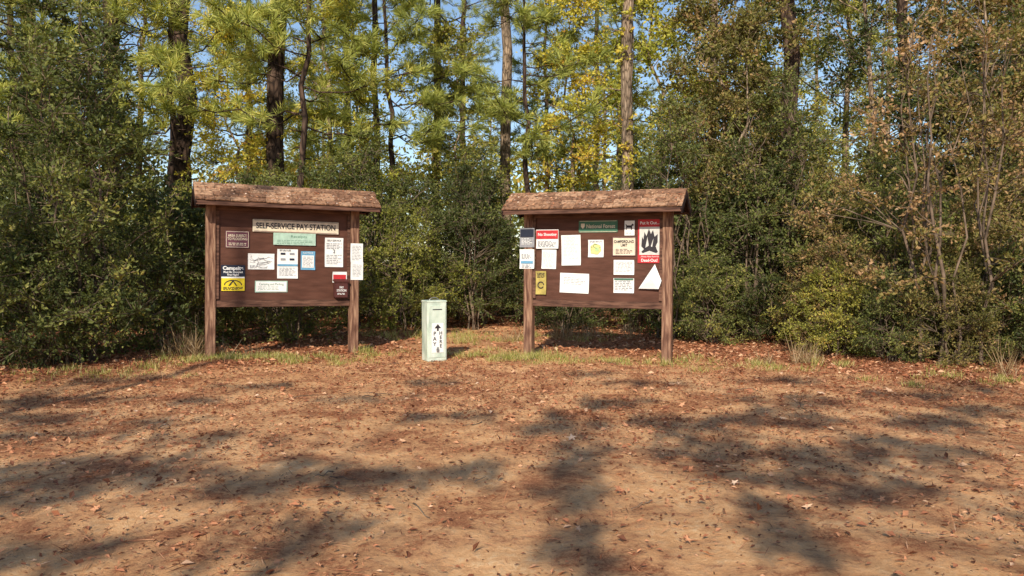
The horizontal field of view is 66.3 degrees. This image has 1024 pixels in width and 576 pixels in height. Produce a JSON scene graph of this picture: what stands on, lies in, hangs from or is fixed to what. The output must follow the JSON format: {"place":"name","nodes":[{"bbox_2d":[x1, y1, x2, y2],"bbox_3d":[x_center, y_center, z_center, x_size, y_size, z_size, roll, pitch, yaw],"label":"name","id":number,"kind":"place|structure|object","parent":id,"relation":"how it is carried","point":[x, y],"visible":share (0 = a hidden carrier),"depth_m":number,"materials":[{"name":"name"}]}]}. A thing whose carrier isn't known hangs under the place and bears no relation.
{"place":"outdoors","nodes":[
{"label":"outdoors","id":0,"kind":"place"},
{"bbox_2d":[0,0,1007,262],"label":"sky","id":1,"kind":"structure","parent":0,"point":[497,66],"materials":[{"name":"blue"}]},
{"bbox_2d":[0,270,1023,575],"bbox_3d":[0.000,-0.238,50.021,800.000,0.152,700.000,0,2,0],"label":"ground","id":2,"kind":"structure","parent":0,"point":[560,488],"depth_m":5.45,"materials":[{"name":"brown soil"}]},
{"bbox_2d":[0,100,72,270],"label":"evergreen shrub","id":3,"kind":"object","parent":2,"relation":"on","point":[2,103],"visible":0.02,"depth_m":20.22,"materials":[{"name":"green plant"}]},
{"bbox_2d":[0,0,80,142],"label":"young pine tree","id":4,"kind":"object","parent":2,"relation":"on","point":[3,98],"visible":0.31,"depth_m":15.71,"materials":[{"name":"green plant"}]},
{"bbox_2d":[0,0,94,308],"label":"young pine tree","id":5,"kind":"object","parent":2,"relation":"on","point":[8,13],"visible":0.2,"depth_m":18.14,"materials":[{"name":"green plant"}]},
{"bbox_2d":[0,2,98,245],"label":"young pine tree","id":6,"kind":"object","parent":2,"relation":"on","point":[2,23],"visible":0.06,"depth_m":25.62,"materials":[{"name":"green plant"}]},
{"bbox_2d":[0,0,142,311],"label":"young pine tree","id":7,"kind":"object","parent":2,"relation":"on","point":[48,22],"visible":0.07,"depth_m":21.33,"materials":[{"name":"green plant"}]},
{"bbox_2d":[0,62,151,329],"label":"evergreen shrub","id":8,"kind":"object","parent":2,"relation":"on","point":[29,165],"visible":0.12,"depth_m":15.37,"materials":[{"name":"green plant"}]},
{"bbox_2d":[0,0,171,325],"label":"broadleaf tree","id":9,"kind":"object","parent":2,"relation":"on","point":[47,6],"visible":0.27,"depth_m":17.05,"materials":[{"name":"green plant"}]},
{"bbox_2d":[0,201,173,368],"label":"evergreen shrub","id":10,"kind":"object","parent":2,"relation":"on","point":[17,342],"visible":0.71,"depth_m":10.65,"materials":[{"name":"green plant"}]},
{"bbox_2d":[0,0,202,365],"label":"evergreen shrub","id":11,"kind":"object","parent":2,"relation":"on","point":[94,141],"visible":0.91,"depth_m":10.61,"materials":[{"name":"green plant"}]},
{"bbox_2d":[101,0,135,316],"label":"pine tree","id":12,"kind":"object","parent":2,"relation":"on","point":[106,71],"visible":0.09,"depth_m":19.73,"materials":[{"name":"green plant"}]},
{"bbox_2d":[71,164,170,312],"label":"evergreen shrub","id":13,"kind":"object","parent":2,"relation":"on","point":[129,195],"visible":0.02,"depth_m":21.21,"materials":[{"name":"green plant"}]},
{"bbox_2d":[34,1,221,216],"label":"young pine tree","id":14,"kind":"object","parent":2,"relation":"on","point":[131,29],"visible":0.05,"depth_m":28.07,"materials":[{"name":"green plant"}]},
{"bbox_2d":[6,0,289,314],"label":"young pine tree","id":15,"kind":"object","parent":2,"relation":"on","point":[157,92],"visible":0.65,"depth_m":16.75,"materials":[{"name":"green plant"}]},
{"bbox_2d":[64,168,232,332],"bbox_3d":[-7.259,-0.619,16.484,3.481,3.741,4.011,1,2,15],"label":"evergreen shrub","id":16,"kind":"object","parent":2,"relation":"on","point":[150,179],"visible":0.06,"depth_m":15.86,"materials":[{"name":"green plant"}]},
{"bbox_2d":[72,0,225,296],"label":"broadleaf tree","id":17,"kind":"object","parent":2,"relation":"on","point":[145,23],"visible":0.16,"depth_m":23.54,"materials":[{"name":"green plant"}]},
{"bbox_2d":[56,171,268,353],"bbox_3d":[-5.630,-0.341,13.178,3.184,3.168,3.526,1,2,23],"label":"evergreen shrub","id":18,"kind":"object","parent":2,"relation":"on","point":[186,214],"visible":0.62,"depth_m":12.49,"materials":[{"name":"green plant"}]},
{"bbox_2d":[172,0,209,302],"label":"pine tree","id":19,"kind":"object","parent":2,"relation":"on","point":[184,142],"visible":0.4,"depth_m":19.60,"materials":[{"name":"brown plant"}]},
{"bbox_2d":[157,0,321,179],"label":"young pine tree","id":20,"kind":"object","parent":2,"relation":"on","point":[236,128],"visible":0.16,"depth_m":26.63,"materials":[{"name":"green plant"}]},
{"bbox_2d":[174,0,319,309],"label":"broadleaf tree","id":21,"kind":"object","parent":2,"relation":"on","point":[232,166],"visible":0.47,"depth_m":17.84,"materials":[{"name":"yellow plant"}]},
{"bbox_2d":[193,153,331,326],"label":"evergreen shrub","id":22,"kind":"object","parent":2,"relation":"on","point":[247,178],"visible":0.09,"depth_m":17.12,"materials":[{"name":"green plant"}]},
{"bbox_2d":[254,1,289,320],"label":"pine tree","id":23,"kind":"object","parent":2,"relation":"on","point":[274,142],"visible":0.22,"depth_m":17.73,"materials":[{"name":"brown plant"}]},
{"bbox_2d":[158,153,409,343],"bbox_3d":[-3.986,-0.537,14.061,3.464,3.723,3.992,2,3,42],"label":"evergreen shrub","id":24,"kind":"object","parent":2,"relation":"on","point":[281,335],"visible":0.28,"depth_m":14.09,"materials":[{"name":"green plant"}]},
{"bbox_2d":[191,180,380,357],"bbox_3d":[-3.471,-0.179,12.095,2.733,2.832,0.850,0,2,-26],"label":"information board","id":25,"kind":"object","parent":2,"relation":"on","point":[274,246],"visible":0.99,"depth_m":11.97,"materials":[{"name":"brown wood"}]},
{"bbox_2d":[166,0,433,328],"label":"young pine tree","id":26,"kind":"object","parent":2,"relation":"on","point":[249,117],"visible":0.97,"depth_m":16.66,"materials":[{"name":"green plant"}]},
{"bbox_2d":[263,141,369,316],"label":"evergreen shrub","id":27,"kind":"object","parent":2,"relation":"on","point":[305,182],"visible":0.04,"depth_m":19.96,"materials":[{"name":"green plant"}]},
{"bbox_2d":[283,45,359,187],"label":"tree","id":28,"kind":"object","parent":2,"relation":"on","point":[319,102],"visible":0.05,"depth_m":46.99,"materials":[{"name":"green plant"}]},
{"bbox_2d":[261,49,388,190],"bbox_3d":[-7.723,-4.883,33.742,5.788,11.046,4.557,0,2,-2],"label":"broadleaf tree","id":29,"kind":"object","parent":2,"relation":"on","point":[323,121],"visible":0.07,"depth_m":33.89,"materials":[{"name":"green plant"}]},
{"bbox_2d":[253,0,422,181],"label":"broadleaf tree","id":30,"kind":"object","parent":2,"relation":"on","point":[324,28],"visible":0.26,"depth_m":24.77,"materials":[{"name":"green plant"}]},
{"bbox_2d":[291,0,419,189],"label":"pine tree","id":31,"kind":"object","parent":2,"relation":"on","point":[370,8],"visible":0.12,"depth_m":29.22,"materials":[{"name":"green plant"}]},
{"bbox_2d":[292,0,440,318],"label":"pine tree","id":32,"kind":"object","parent":2,"relation":"on","point":[334,68],"visible":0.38,"depth_m":19.04,"materials":[{"name":"green plant"}]},
{"bbox_2d":[311,122,438,327],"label":"evergreen shrub","id":33,"kind":"object","parent":2,"relation":"on","point":[350,162],"visible":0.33,"depth_m":16.78,"materials":[{"name":"green plant"}]},
{"bbox_2d":[370,0,382,308],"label":"pine tree","id":34,"kind":"object","parent":2,"relation":"on","point":[374,9],"visible":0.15,"depth_m":23.76,"materials":[{"name":"brown plant"}]},
{"bbox_2d":[331,180,423,315],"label":"evergreen shrub","id":35,"kind":"object","parent":2,"relation":"on","point":[363,243],"visible":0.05,"depth_m":20.63,"materials":[{"name":"green plant"}]},
{"bbox_2d":[290,0,497,314],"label":"young pine tree","id":36,"kind":"object","parent":2,"relation":"on","point":[401,11],"visible":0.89,"depth_m":17.78,"materials":[{"name":"green plant"}]},
{"bbox_2d":[359,159,479,326],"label":"evergreen shrub","id":37,"kind":"object","parent":2,"relation":"on","point":[402,190],"visible":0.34,"depth_m":17.31,"materials":[{"name":"green plant"}]},
{"bbox_2d":[359,192,484,330],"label":"evergreen shrub","id":38,"kind":"object","parent":2,"relation":"on","point":[433,291],"visible":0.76,"depth_m":16.17,"materials":[{"name":"green plant"}]},
{"bbox_2d":[421,297,446,361],"bbox_3d":[-1.183,0.625,11.965,0.322,0.972,0.302,-1,2,-26],"label":"fee deposit box","id":39,"kind":"object","parent":2,"relation":"on","point":[434,330],"visible":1,"depth_m":11.86,"materials":[{"name":"green paint"}]},
{"bbox_2d":[429,305,445,357],"bbox_3d":[-1.132,0.660,11.860,0.270,0.790,0.012,-1,2,-26],"label":"door panel","id":40,"kind":"structure","parent":39,"relation":"in","point":[435,316],"depth_m":11.85,"materials":[{"name":"green paint"}]},
{"bbox_2d":[406,66,466,235],"bbox_3d":[-2.820,-3.975,30.140,3.752,9.324,3.616,2,3,39],"label":"pine tree","id":41,"kind":"object","parent":2,"relation":"on","point":[452,117],"visible":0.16,"depth_m":30.28,"materials":[{"name":"green plant"}]},
{"bbox_2d":[380,0,501,258],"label":"pine tree","id":42,"kind":"object","parent":2,"relation":"on","point":[462,11],"visible":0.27,"depth_m":29.70,"materials":[{"name":"green plant"}]},
{"bbox_2d":[378,13,532,319],"bbox_3d":[-1.157,-2.924,19.394,3.334,8.063,3.442,1,2,18],"label":"broadleaf tree","id":43,"kind":"object","parent":2,"relation":"on","point":[450,31],"visible":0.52,"depth_m":19.59,"materials":[{"name":"green plant"}]},
{"bbox_2d":[410,186,522,315],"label":"evergreen shrub","id":44,"kind":"object","parent":2,"relation":"on","point":[452,251],"visible":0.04,"depth_m":21.15,"materials":[{"name":"green plant"}]},
{"bbox_2d":[422,0,512,249],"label":"pine tree","id":45,"kind":"object","parent":2,"relation":"on","point":[462,23],"visible":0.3,"depth_m":47.14,"materials":[{"name":"green plant"}]},
{"bbox_2d":[414,136,523,329],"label":"evergreen shrub","id":46,"kind":"object","parent":2,"relation":"on","point":[454,213],"visible":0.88,"depth_m":16.72,"materials":[{"name":"green plant"}]},
{"bbox_2d":[434,161,523,324],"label":"evergreen shrub","id":47,"kind":"object","parent":2,"relation":"on","point":[500,258],"visible":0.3,"depth_m":17.60,"materials":[{"name":"green plant"}]},
{"bbox_2d":[482,1,514,314],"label":"pine tree","id":48,"kind":"object","parent":2,"relation":"on","point":[505,145],"visible":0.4,"depth_m":21.14,"materials":[{"name":"brown plant"}]},
{"bbox_2d":[476,91,521,196],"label":"broadleaf tree","id":49,"kind":"object","parent":2,"relation":"on","point":[497,137],"visible":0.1,"depth_m":49.99,"materials":[{"name":"green plant"}]},
{"bbox_2d":[2,93,1005,308],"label":"distant forest","id":50,"kind":"object","parent":2,"relation":"on","point":[514,180],"visible":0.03,"depth_m":30.14,"materials":[{"name":"green plant"}]},
{"bbox_2d":[0,316,1023,575],"bbox_3d":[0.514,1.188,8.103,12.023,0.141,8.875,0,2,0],"label":"fallen leaves","id":51,"kind":"object","parent":2,"relation":"on","point":[788,497],"depth_m":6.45,"materials":[{"name":"brown plant"}]},
{"bbox_2d":[1,324,1023,388],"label":"grass","id":52,"kind":"structure","parent":2,"relation":"on","point":[526,356],"depth_m":11.52,"materials":[{"name":"green plant"}]},
{"bbox_2d":[26,314,1023,377],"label":"dry grass","id":53,"kind":"structure","parent":2,"relation":"on","point":[192,347],"depth_m":11.59,"materials":[{"name":"beige plant"}]},
{"bbox_2d":[450,0,641,281],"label":"young pine tree","id":54,"kind":"object","parent":2,"relation":"on","point":[544,16],"visible":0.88,"depth_m":18.25,"materials":[{"name":"green plant"}]},
{"bbox_2d":[492,182,621,327],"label":"evergreen shrub","id":55,"kind":"object","parent":2,"relation":"on","point":[519,313],"visible":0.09,"depth_m":17.41,"materials":[{"name":"green plant"}]},
{"bbox_2d":[484,0,637,191],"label":"young pine tree","id":56,"kind":"object","parent":2,"relation":"on","point":[515,62],"visible":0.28,"depth_m":22.80,"materials":[{"name":"green plant"}]},
{"bbox_2d":[513,187,626,333],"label":"evergreen shrub","id":57,"kind":"object","parent":2,"relation":"on","point":[564,311],"visible":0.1,"depth_m":16.37,"materials":[{"name":"green plant"}]},
{"bbox_2d":[503,0,657,318],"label":"broadleaf tree","id":58,"kind":"object","parent":2,"relation":"on","point":[589,151],"visible":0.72,"depth_m":18.76,"materials":[{"name":"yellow plant"}]},
{"bbox_2d":[501,188,691,363],"bbox_3d":[1.240,-0.124,11.803,2.742,2.741,0.861,1,2,22],"label":"information board","id":59,"kind":"object","parent":2,"relation":"on","point":[604,249],"visible":1,"depth_m":11.70,"materials":[{"name":"brown wood"}]},
{"bbox_2d":[552,3,645,190],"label":"pine tree","id":60,"kind":"object","parent":2,"relation":"on","point":[596,20],"visible":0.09,"depth_m":40.74,"materials":[{"name":"green plant"}]},
{"bbox_2d":[567,40,648,190],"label":"pine tree","id":61,"kind":"object","parent":2,"relation":"on","point":[601,185],"visible":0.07,"depth_m":43.40,"materials":[{"name":"green plant"}]},
{"bbox_2d":[600,0,638,331],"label":"pine tree","id":62,"kind":"object","parent":2,"relation":"on","point":[626,39],"visible":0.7,"depth_m":16.17,"materials":[{"name":"brown plant"}]},
{"bbox_2d":[549,0,698,187],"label":"young pine tree","id":63,"kind":"object","parent":2,"relation":"on","point":[650,92],"visible":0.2,"depth_m":29.25,"materials":[{"name":"green plant"}]},
{"bbox_2d":[614,0,642,313],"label":"climbing vine","id":64,"kind":"object","parent":2,"relation":"on","point":[627,12],"visible":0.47,"depth_m":16.13,"materials":[{"name":"green plant"}]},
{"bbox_2d":[573,132,701,327],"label":"evergreen shrub","id":65,"kind":"object","parent":2,"relation":"on","point":[639,184],"visible":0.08,"depth_m":16.71,"materials":[{"name":"green plant"}]},
{"bbox_2d":[573,0,772,189],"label":"broadleaf tree","id":66,"kind":"object","parent":2,"relation":"on","point":[650,49],"visible":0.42,"depth_m":17.45,"materials":[{"name":"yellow plant"}]},
{"bbox_2d":[606,175,768,338],"bbox_3d":[3.329,-0.529,15.838,3.829,3.572,3.323,0,2,-13],"label":"evergreen shrub","id":67,"kind":"object","parent":2,"relation":"on","point":[625,318],"visible":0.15,"depth_m":15.21,"materials":[{"name":"green plant"}]},
{"bbox_2d":[622,85,764,340],"bbox_3d":[3.339,-1.335,14.829,3.117,4.813,2.774,-1,2,-14],"label":"understory sapling","id":68,"kind":"object","parent":2,"relation":"on","point":[661,142],"visible":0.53,"depth_m":14.36,"materials":[{"name":"green plant"}]},
{"bbox_2d":[648,214,782,335],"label":"evergreen shrub","id":69,"kind":"object","parent":2,"relation":"on","point":[694,253],"visible":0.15,"depth_m":15.13,"materials":[{"name":"green plant"}]},
{"bbox_2d":[661,78,770,326],"bbox_3d":[4.055,-1.704,16.875,3.107,5.392,3.492,0,2,-3],"label":"understory sapling","id":70,"kind":"object","parent":2,"relation":"on","point":[713,133],"visible":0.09,"depth_m":16.16,"materials":[{"name":"green plant"}]},
{"bbox_2d":[673,246,783,345],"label":"evergreen shrub","id":71,"kind":"object","parent":2,"relation":"on","point":[687,321],"visible":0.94,"depth_m":13.71,"materials":[{"name":"green plant"}]},
{"bbox_2d":[635,0,822,177],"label":"broadleaf tree","id":72,"kind":"object","parent":2,"relation":"on","point":[690,37],"visible":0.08,"depth_m":27.98,"materials":[{"name":"green plant"}]},
{"bbox_2d":[653,0,807,331],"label":"broadleaf tree","id":73,"kind":"object","parent":2,"relation":"on","point":[748,43],"visible":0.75,"depth_m":14.81,"materials":[{"name":"green plant"}]},
{"bbox_2d":[644,0,837,327],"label":"broadleaf tree","id":74,"kind":"object","parent":2,"relation":"on","point":[682,15],"visible":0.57,"depth_m":15.72,"materials":[{"name":"green plant"}]},
{"bbox_2d":[678,134,827,342],"bbox_3d":[4.457,-0.847,14.441,3.236,4.042,3.297,1,2,36],"label":"evergreen shrub","id":75,"kind":"object","parent":2,"relation":"on","point":[749,194],"visible":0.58,"depth_m":14.00,"materials":[{"name":"green plant"}]},
{"bbox_2d":[680,0,853,255],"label":"broadleaf tree","id":76,"kind":"object","parent":2,"relation":"on","point":[811,49],"visible":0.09,"depth_m":19.31,"materials":[{"name":"green plant"}]},
{"bbox_2d":[683,57,851,340],"bbox_3d":[4.695,-1.522,14.617,2.970,5.154,3.338,0,2,6],"label":"understory sapling","id":77,"kind":"object","parent":2,"relation":"on","point":[787,110],"visible":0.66,"depth_m":13.99,"materials":[{"name":"green plant"}]},
{"bbox_2d":[736,219,834,332],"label":"evergreen shrub","id":78,"kind":"object","parent":2,"relation":"on","point":[777,286],"visible":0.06,"depth_m":15.14,"materials":[{"name":"green plant"}]},
{"bbox_2d":[775,0,804,331],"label":"pine tree","id":79,"kind":"object","parent":2,"relation":"on","point":[794,58],"visible":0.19,"depth_m":15.83,"materials":[{"name":"brown plant"}]},
{"bbox_2d":[748,92,863,269],"bbox_3d":[6.113,-1.526,16.768,2.882,5.002,3.239,0,2,1],"label":"understory sapling","id":80,"kind":"object","parent":2,"relation":"on","point":[823,113],"visible":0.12,"depth_m":16.12,"materials":[{"name":"green plant"}]},
{"bbox_2d":[760,253,885,356],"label":"evergreen shrub","id":81,"kind":"object","parent":2,"relation":"on","point":[825,338],"visible":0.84,"depth_m":12.04,"materials":[{"name":"green plant"}]},
{"bbox_2d":[799,17,855,176],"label":"pine tree","id":82,"kind":"object","parent":2,"relation":"on","point":[803,60],"visible":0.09,"depth_m":49.52,"materials":[{"name":"green plant"}]},
{"bbox_2d":[710,0,958,195],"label":"broadleaf tree","id":83,"kind":"object","parent":2,"relation":"on","point":[846,11],"visible":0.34,"depth_m":21.52,"materials":[{"name":"green plant"}]},
{"bbox_2d":[766,226,912,354],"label":"evergreen shrub","id":84,"kind":"object","parent":2,"relation":"on","point":[822,255],"visible":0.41,"depth_m":12.50,"materials":[{"name":"green plant"}]},
{"bbox_2d":[752,152,942,342],"bbox_3d":[5.730,-0.542,14.109,3.519,3.782,4.054,-1,2,-16],"label":"evergreen shrub","id":85,"kind":"object","parent":2,"relation":"on","point":[820,229],"visible":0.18,"depth_m":13.60,"materials":[{"name":"green plant"}]},
{"bbox_2d":[800,0,945,167],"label":"broadleaf tree","id":86,"kind":"object","parent":2,"relation":"on","point":[872,44],"visible":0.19,"depth_m":30.24,"materials":[{"name":"green plant"}]},
{"bbox_2d":[831,0,926,145],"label":"pine tree","id":87,"kind":"object","parent":2,"relation":"on","point":[890,56],"visible":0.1,"depth_m":44.90,"materials":[{"name":"green plant"}]},
{"bbox_2d":[820,116,967,331],"bbox_3d":[7.022,-1.033,14.643,3.596,4.491,3.663,2,3,44],"label":"evergreen shrub","id":88,"kind":"object","parent":2,"relation":"on","point":[881,172],"visible":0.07,"depth_m":14.44,"materials":[{"name":"green plant"}]},
{"bbox_2d":[776,160,1014,353],"bbox_3d":[6.072,-0.315,12.467,3.604,3.362,3.128,1,2,20],"label":"evergreen shrub","id":89,"kind":"object","parent":2,"relation":"on","point":[896,243],"visible":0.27,"depth_m":12.31,"materials":[{"name":"green plant"}]},
{"bbox_2d":[773,0,1023,264],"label":"broadleaf tree","id":90,"kind":"object","parent":2,"relation":"on","point":[855,53],"visible":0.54,"depth_m":15.73,"materials":[{"name":"orange-brown leaf"},{"name":"grey bark"}]},
{"bbox_2d":[841,262,968,363],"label":"evergreen shrub","id":91,"kind":"object","parent":2,"relation":"on","point":[885,313],"visible":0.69,"depth_m":11.36,"materials":[{"name":"green plant"}]},
{"bbox_2d":[790,0,1023,364],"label":"understory sapling","id":92,"kind":"object","parent":2,"relation":"on","point":[1004,135],"visible":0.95,"depth_m":11.11,"materials":[{"name":"green plant"}]},
{"bbox_2d":[897,0,924,249],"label":"pine tree","id":93,"kind":"object","parent":2,"relation":"on","point":[901,4],"visible":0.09,"depth_m":19.33,"materials":[{"name":"brown plant"}]},
{"bbox_2d":[846,144,1012,267],"bbox_3d":[8.429,-1.060,16.546,3.631,4.451,3.564,1,2,32],"label":"understory sapling","id":94,"kind":"object","parent":2,"relation":"on","point":[951,174],"depth_m":15.86,"materials":[{"name":"green plant"}]},
{"bbox_2d":[848,0,1023,217],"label":"broadleaf tree","id":95,"kind":"object","parent":2,"relation":"on","point":[985,6],"visible":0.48,"depth_m":14.93,"materials":[{"name":"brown plant"}]},
{"bbox_2d":[880,0,1009,165],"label":"broadleaf tree","id":96,"kind":"object","parent":2,"relation":"on","point":[955,64],"visible":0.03,"depth_m":23.62,"materials":[{"name":"green plant"}]},
{"bbox_2d":[877,242,1023,363],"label":"evergreen shrub","id":97,"kind":"object","parent":2,"relation":"on","point":[963,261],"visible":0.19,"depth_m":11.34,"materials":[{"name":"green plant"}]},
{"bbox_2d":[888,264,1019,368],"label":"evergreen shrub","id":98,"kind":"object","parent":2,"relation":"on","point":[963,300],"visible":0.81,"depth_m":10.85,"materials":[{"name":"green plant"}]},
{"bbox_2d":[888,45,1023,275],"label":"understory sapling","id":99,"kind":"object","parent":2,"relation":"on","point":[1000,176],"visible":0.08,"depth_m":15.52,"materials":[{"name":"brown plant"}]},
{"bbox_2d":[894,195,1023,359],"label":"evergreen shrub","id":100,"kind":"object","parent":2,"relation":"on","point":[974,235],"visible":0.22,"depth_m":11.79,"materials":[{"name":"green plant"}]},
{"bbox_2d":[915,144,1023,326],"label":"evergreen shrub","id":101,"kind":"object","parent":2,"relation":"on","point":[1018,184],"visible":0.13,"depth_m":13.19,"materials":[{"name":"green plant"}]},
{"bbox_2d":[923,1,1023,112],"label":"broadleaf tree","id":102,"kind":"object","parent":2,"relation":"on","point":[999,25],"visible":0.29,"depth_m":14.65,"materials":[{"name":"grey plant"}]},
{"bbox_2d":[949,236,1023,363],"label":"evergreen shrub","id":103,"kind":"object","parent":2,"relation":"on","point":[1018,334],"visible":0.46,"depth_m":10.94,"materials":[{"name":"green plant"}]},
{"bbox_2d":[949,136,1023,281],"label":"evergreen shrub","id":104,"kind":"object","parent":2,"relation":"on","point":[1014,165],"visible":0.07,"depth_m":14.49,"materials":[{"name":"green plant"}]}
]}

